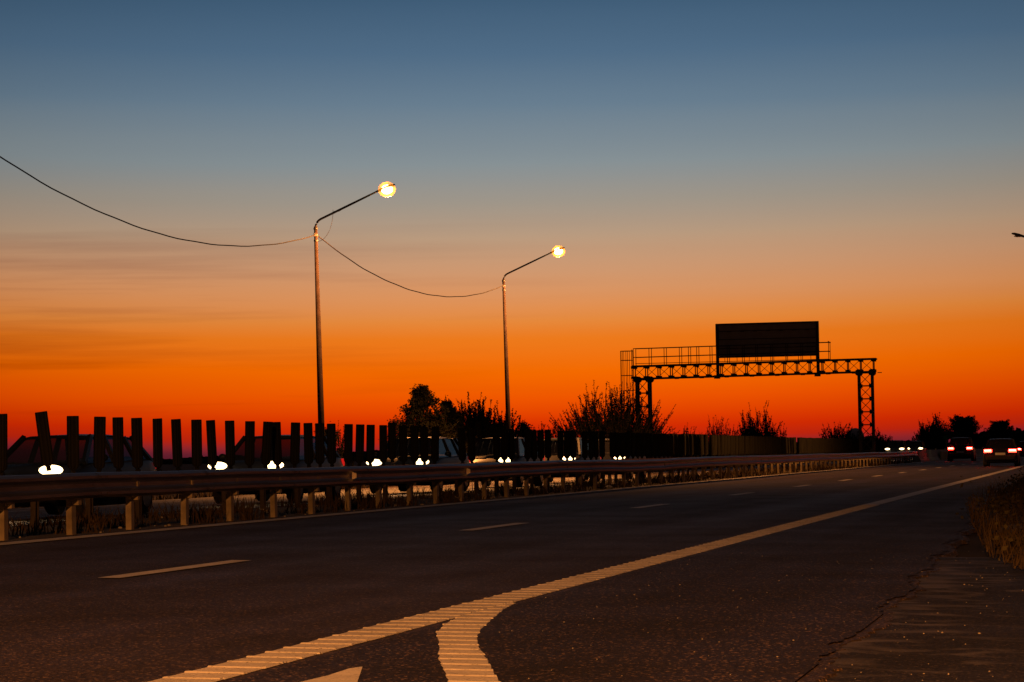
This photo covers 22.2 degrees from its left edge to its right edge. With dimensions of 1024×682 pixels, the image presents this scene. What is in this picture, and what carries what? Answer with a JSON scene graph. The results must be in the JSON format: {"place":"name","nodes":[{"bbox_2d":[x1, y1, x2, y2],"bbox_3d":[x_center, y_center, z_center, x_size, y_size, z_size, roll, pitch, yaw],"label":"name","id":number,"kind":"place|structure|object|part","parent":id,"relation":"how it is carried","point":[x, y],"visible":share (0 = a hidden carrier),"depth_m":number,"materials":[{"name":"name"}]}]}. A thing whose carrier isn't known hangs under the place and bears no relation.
{"place":"outdoors","nodes":[
{"label":"outdoors","id":0,"kind":"place"},
{"bbox_2d":[8,461,828,508],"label":"roadside grass","id":1,"kind":"structure","parent":0,"point":[211,495],"depth_m":93.92,"materials":[{"name":"plant"}]},
{"bbox_2d":[0,460,912,541],"bbox_3d":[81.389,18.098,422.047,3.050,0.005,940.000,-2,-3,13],"label":"median","id":2,"kind":"object","parent":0,"point":[173,522],"depth_m":39.07,"materials":[{"name":"soil"}]},
{"bbox_2d":[0,411,878,526],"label":"guardrail with glare screen","id":3,"kind":"object","parent":2,"relation":"on","point":[632,445],"visible":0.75,"depth_m":52.37,"materials":[{"name":"metal"}]},
{"bbox_2d":[0,451,917,540],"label":"guardrail","id":4,"kind":"object","parent":2,"relation":"on","point":[72,489],"visible":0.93,"depth_m":41.28,"materials":[{"name":"metal"}]},
{"bbox_2d":[8,459,911,535],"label":"weeds","id":5,"kind":"object","parent":2,"relation":"on","point":[197,515],"visible":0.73,"depth_m":45.78,"materials":[{"name":"plant"}]},
{"bbox_2d":[912,448,983,461],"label":"concrete barrier","id":6,"kind":"object","parent":2,"relation":"on","point":[930,455],"visible":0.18,"depth_m":191.97,"materials":[{"name":"beige concrete"}]},
{"bbox_2d":[943,431,957,448],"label":"direction sign","id":7,"kind":"object","parent":2,"relation":"on","point":[950,434],"visible":0.65,"depth_m":234.91,"materials":[{"name":"black"}]},
{"bbox_2d":[8,457,912,525],"bbox_3d":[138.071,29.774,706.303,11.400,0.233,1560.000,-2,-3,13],"label":"opposite carriageway","id":8,"kind":"structure","parent":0,"point":[22,512],"depth_m":63.49,"materials":[{"name":"grey asphalt"}]},
{"bbox_2d":[4,434,155,517],"bbox_3d":[-7.502,2.260,44.071,2.100,1.389,4.495,-2,-3,13],"label":"car","id":9,"kind":"object","parent":8,"relation":"on","point":[24,457],"visible":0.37,"depth_m":43.36,"materials":[{"name":"black paint"}]},
{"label":"windows","id":10,"kind":"part","parent":9,"relation":"part of","materials":[{"name":"black glass"}]},
{"bbox_2d":[208,435,344,503],"bbox_3d":[-4.959,2.696,55.380,2.100,1.429,4.495,-2,-3,13],"label":"car","id":11,"kind":"object","parent":8,"relation":"on","point":[240,455],"visible":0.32,"depth_m":54.53,"materials":[{"name":"grey paint"}]},
{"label":"windows","id":12,"kind":"part","parent":11,"relation":"part of","materials":[{"name":"black glass"}]},
{"bbox_2d":[366,437,469,493],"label":"car","id":13,"kind":"object","parent":8,"relation":"on","point":[448,451],"visible":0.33,"depth_m":66.65,"materials":[{"name":"black paint"}]},
{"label":"windows","id":14,"kind":"part","parent":13,"relation":"part of","materials":[{"name":"black glass"}]},
{"bbox_2d":[467,437,544,486],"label":"car","id":15,"kind":"object","parent":8,"relation":"on","point":[483,450],"visible":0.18,"depth_m":75.23,"materials":[{"name":"black paint"}]},
{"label":"windows","id":16,"kind":"part","parent":15,"relation":"part of","materials":[{"name":"black glass"}]},
{"bbox_2d":[529,438,600,483],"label":"car","id":17,"kind":"object","parent":8,"relation":"on","point":[554,456],"visible":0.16,"depth_m":83.51,"materials":[{"name":"grey paint"}]},
{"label":"windows","id":18,"kind":"part","parent":17,"relation":"part of","materials":[{"name":"black glass"}]},
{"bbox_2d":[585,439,645,479],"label":"car","id":19,"kind":"object","parent":8,"relation":"on","point":[607,452],"visible":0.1,"depth_m":92.63,"materials":[{"name":"black paint"}]},
{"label":"windows","id":20,"kind":"part","parent":19,"relation":"part of","materials":[{"name":"black glass"}]},
{"bbox_2d":[884,440,908,459],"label":"car","id":21,"kind":"object","parent":8,"relation":"on","point":[896,445],"visible":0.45,"depth_m":223.20,"materials":[{"name":"black paint"}]},
{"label":"windows","id":22,"kind":"part","parent":21,"relation":"part of","materials":[{"name":"black glass"}]},
{"bbox_2d":[907,441,925,450],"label":"car","id":23,"kind":"object","parent":8,"relation":"on","point":[915,445],"visible":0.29,"depth_m":246.66,"materials":[{"name":"black paint"}]},
{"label":"windows","id":24,"kind":"part","parent":23,"relation":"part of","materials":[{"name":"black glass"}]},
{"bbox_2d":[10,454,1004,557],"bbox_3d":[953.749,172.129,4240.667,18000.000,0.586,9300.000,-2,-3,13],"label":"ground","id":25,"kind":"structure","parent":0,"point":[974,547],"depth_m":31.16,"materials":[{"name":"soil"}]},
{"bbox_2d":[314,421,343,456],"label":"bush","id":26,"kind":"object","parent":25,"relation":"on","point":[338,438],"visible":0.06,"depth_m":138.40,"materials":[{"name":"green plant"}]},
{"bbox_2d":[336,420,354,465],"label":"bush","id":27,"kind":"object","parent":25,"relation":"on","point":[342,455],"visible":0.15,"depth_m":142.69,"materials":[{"name":"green plant"}]},
{"bbox_2d":[313,184,394,435],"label":"street lamp","id":28,"kind":"object","parent":25,"relation":"on","point":[386,189],"visible":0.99,"depth_m":94.89,"materials":[{"name":"metal"}]},
{"bbox_2d":[0,156,314,246],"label":"overhead cable","id":29,"kind":"object","parent":28,"relation":"attached to","point":[137,226],"visible":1,"depth_m":76.78,"materials":[{"name":"black plastic"}]},
{"bbox_2d":[318,236,503,296],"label":"overhead cable","id":30,"kind":"object","parent":28,"relation":"attached to","point":[401,286],"visible":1,"depth_m":106.42,"materials":[{"name":"black plastic"}]},
{"bbox_2d":[378,413,430,441],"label":"bush","id":31,"kind":"object","parent":25,"relation":"on","point":[409,421],"visible":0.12,"depth_m":139.12,"materials":[{"name":"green plant"}]},
{"bbox_2d":[387,384,475,452],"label":"tree","id":32,"kind":"object","parent":25,"relation":"on","point":[422,400],"visible":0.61,"depth_m":139.02,"materials":[{"name":"green plant"}]},
{"bbox_2d":[438,395,467,451],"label":"tree","id":33,"kind":"object","parent":25,"relation":"on","point":[453,415],"visible":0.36,"depth_m":146.28,"materials":[{"name":"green plant"}]},
{"bbox_2d":[445,392,500,449],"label":"bush","id":34,"kind":"object","parent":25,"relation":"on","point":[484,426],"visible":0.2,"depth_m":151.81,"materials":[{"name":"green plant"}]},
{"bbox_2d":[459,399,521,438],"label":"bush","id":35,"kind":"object","parent":25,"relation":"on","point":[501,424],"visible":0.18,"depth_m":153.09,"materials":[{"name":"green plant"}]},
{"bbox_2d":[491,402,520,434],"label":"bush","id":36,"kind":"object","parent":25,"relation":"on","point":[498,422],"visible":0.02,"depth_m":162.14,"materials":[{"name":"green plant"}]},
{"bbox_2d":[514,420,535,437],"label":"bush","id":37,"kind":"object","parent":25,"relation":"on","point":[522,426],"visible":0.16,"depth_m":158.09,"materials":[{"name":"green plant"}]},
{"bbox_2d":[502,247,564,428],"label":"street lamp","id":38,"kind":"object","parent":25,"relation":"on","point":[557,251],"visible":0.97,"depth_m":124.96,"materials":[{"name":"metal"}]},
{"bbox_2d":[532,420,557,438],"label":"bush","id":39,"kind":"object","parent":25,"relation":"on","point":[544,427],"visible":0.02,"depth_m":168.40,"materials":[{"name":"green plant"}]},
{"bbox_2d":[163,427,1023,463],"bbox_3d":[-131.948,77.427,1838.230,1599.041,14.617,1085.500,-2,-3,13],"label":"distant woods","id":40,"kind":"object","parent":25,"relation":"on","point":[188,460],"visible":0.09,"depth_m":1510.89,"materials":[{"name":"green plant"}]},
{"bbox_2d":[548,380,679,456],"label":"bush","id":41,"kind":"object","parent":25,"relation":"on","point":[619,420],"visible":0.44,"depth_m":147.29,"materials":[{"name":"green plant"}]},
{"bbox_2d":[671,425,696,468],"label":"bush","id":42,"kind":"object","parent":25,"relation":"on","point":[684,431],"visible":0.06,"depth_m":192.95,"materials":[{"name":"green plant"}]},
{"bbox_2d":[693,432,713,468],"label":"bush","id":43,"kind":"object","parent":25,"relation":"on","point":[708,455],"visible":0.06,"depth_m":208.94,"materials":[{"name":"green plant"}]},
{"bbox_2d":[701,415,741,467],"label":"bush","id":44,"kind":"object","parent":25,"relation":"on","point":[717,430],"visible":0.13,"depth_m":212.70,"materials":[{"name":"green plant"}]},
{"bbox_2d":[736,416,761,465],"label":"bush","id":45,"kind":"object","parent":25,"relation":"on","point":[751,432],"visible":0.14,"depth_m":233.66,"materials":[{"name":"green plant"}]},
{"bbox_2d":[620,341,881,463],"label":"sign gantry","id":46,"kind":"object","parent":25,"relation":"on","point":[859,373],"visible":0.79,"depth_m":156.24,"materials":[{"name":"metal"}]},
{"bbox_2d":[714,321,820,378],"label":"road sign","id":47,"kind":"object","parent":46,"relation":"on","point":[764,333],"visible":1,"depth_m":157.00,"materials":[{"name":"metal"}]},
{"bbox_2d":[737,401,782,454],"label":"bush","id":48,"kind":"object","parent":25,"relation":"on","point":[767,431],"visible":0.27,"depth_m":235.64,"materials":[{"name":"green plant"}]},
{"bbox_2d":[764,421,786,463],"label":"bush","id":49,"kind":"object","parent":25,"relation":"on","point":[784,435],"visible":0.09,"depth_m":256.46,"materials":[{"name":"green plant"}]},
{"bbox_2d":[819,421,858,461],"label":"bush","id":50,"kind":"object","parent":25,"relation":"on","point":[836,433],"visible":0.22,"depth_m":306.53,"materials":[{"name":"green plant"}]},
{"bbox_2d":[850,428,864,438],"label":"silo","id":51,"kind":"object","parent":25,"relation":"on","point":[854,431],"visible":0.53,"depth_m":657.04,"materials":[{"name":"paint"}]},
{"bbox_2d":[866,427,891,458],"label":"bush","id":52,"kind":"object","parent":25,"relation":"on","point":[881,444],"visible":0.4,"depth_m":362.64,"materials":[{"name":"green plant"}]},
{"bbox_2d":[912,422,940,449],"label":"bush","id":53,"kind":"object","parent":25,"relation":"on","point":[928,437],"visible":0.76,"depth_m":462.41,"materials":[{"name":"green plant"}]},
{"bbox_2d":[919,412,953,449],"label":"bush","id":54,"kind":"object","parent":25,"relation":"on","point":[941,429],"visible":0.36,"depth_m":491.10,"materials":[{"name":"green plant"}]},
{"bbox_2d":[947,414,985,444],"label":"tree","id":55,"kind":"object","parent":25,"relation":"on","point":[966,427],"visible":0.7,"depth_m":598.41,"materials":[{"name":"green plant"}]},
{"bbox_2d":[984,419,1015,438],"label":"tree","id":56,"kind":"object","parent":25,"relation":"on","point":[1000,429],"visible":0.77,"depth_m":811.91,"materials":[{"name":"green plant"}]},
{"bbox_2d":[1012,233,1023,237],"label":"street lamp","id":57,"kind":"object","parent":25,"relation":"on","point":[1018,235],"visible":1,"depth_m":118.35,"materials":[{"name":"metal"}]},
{"bbox_2d":[0,457,1023,681],"bbox_3d":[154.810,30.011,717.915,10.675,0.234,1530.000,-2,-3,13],"label":"road","id":58,"kind":"structure","parent":0,"point":[225,601],"depth_m":22.31,"materials":[{"name":"grey asphalt"}]},
{"bbox_2d":[947,437,976,460],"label":"car","id":59,"kind":"object","parent":58,"relation":"on","point":[961,448],"visible":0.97,"depth_m":183.36,"materials":[{"name":"black paint"}]},
{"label":"windows","id":60,"kind":"part","parent":59,"relation":"part of","materials":[{"name":"black glass"}]},
{"bbox_2d":[982,438,1021,465],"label":"car","id":61,"kind":"object","parent":58,"relation":"on","point":[1001,450],"visible":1,"depth_m":135.89,"materials":[{"name":"black paint"}]},
{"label":"windows","id":62,"kind":"part","parent":61,"relation":"part of","materials":[{"name":"black glass"}]},
{"bbox_2d":[1017,441,1023,456],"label":"car","id":63,"kind":"object","parent":58,"relation":"on","point":[1021,450],"visible":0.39,"depth_m":215.72,"materials":[{"name":"black paint"}]},
{"bbox_2d":[0,0,1023,458],"label":"sky","id":64,"kind":"structure","parent":0,"point":[855,168],"materials":[{"name":"orange"}]},
{"bbox_2d":[8,478,1022,680],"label":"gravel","id":65,"kind":"structure","parent":0,"point":[545,597],"depth_m":34.80,"materials":[{"name":"grey gravel"}]},
{"bbox_2d":[231,467,1023,681],"bbox_3d":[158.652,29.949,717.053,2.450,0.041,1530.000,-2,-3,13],"label":"hard shoulder","id":66,"kind":"object","parent":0,"point":[838,558],"visible":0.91,"depth_m":16.27},
{"bbox_2d":[826,557,1023,681],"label":"apron","id":67,"kind":"object","parent":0,"point":[995,647],"visible":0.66,"depth_m":14.78,"materials":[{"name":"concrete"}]},
{"bbox_2d":[954,466,1023,569],"bbox_3d":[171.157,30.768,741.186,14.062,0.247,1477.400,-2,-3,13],"label":"verge","id":68,"kind":"structure","parent":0,"point":[1010,525],"depth_m":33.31,"materials":[{"name":"plant"}]}
]}

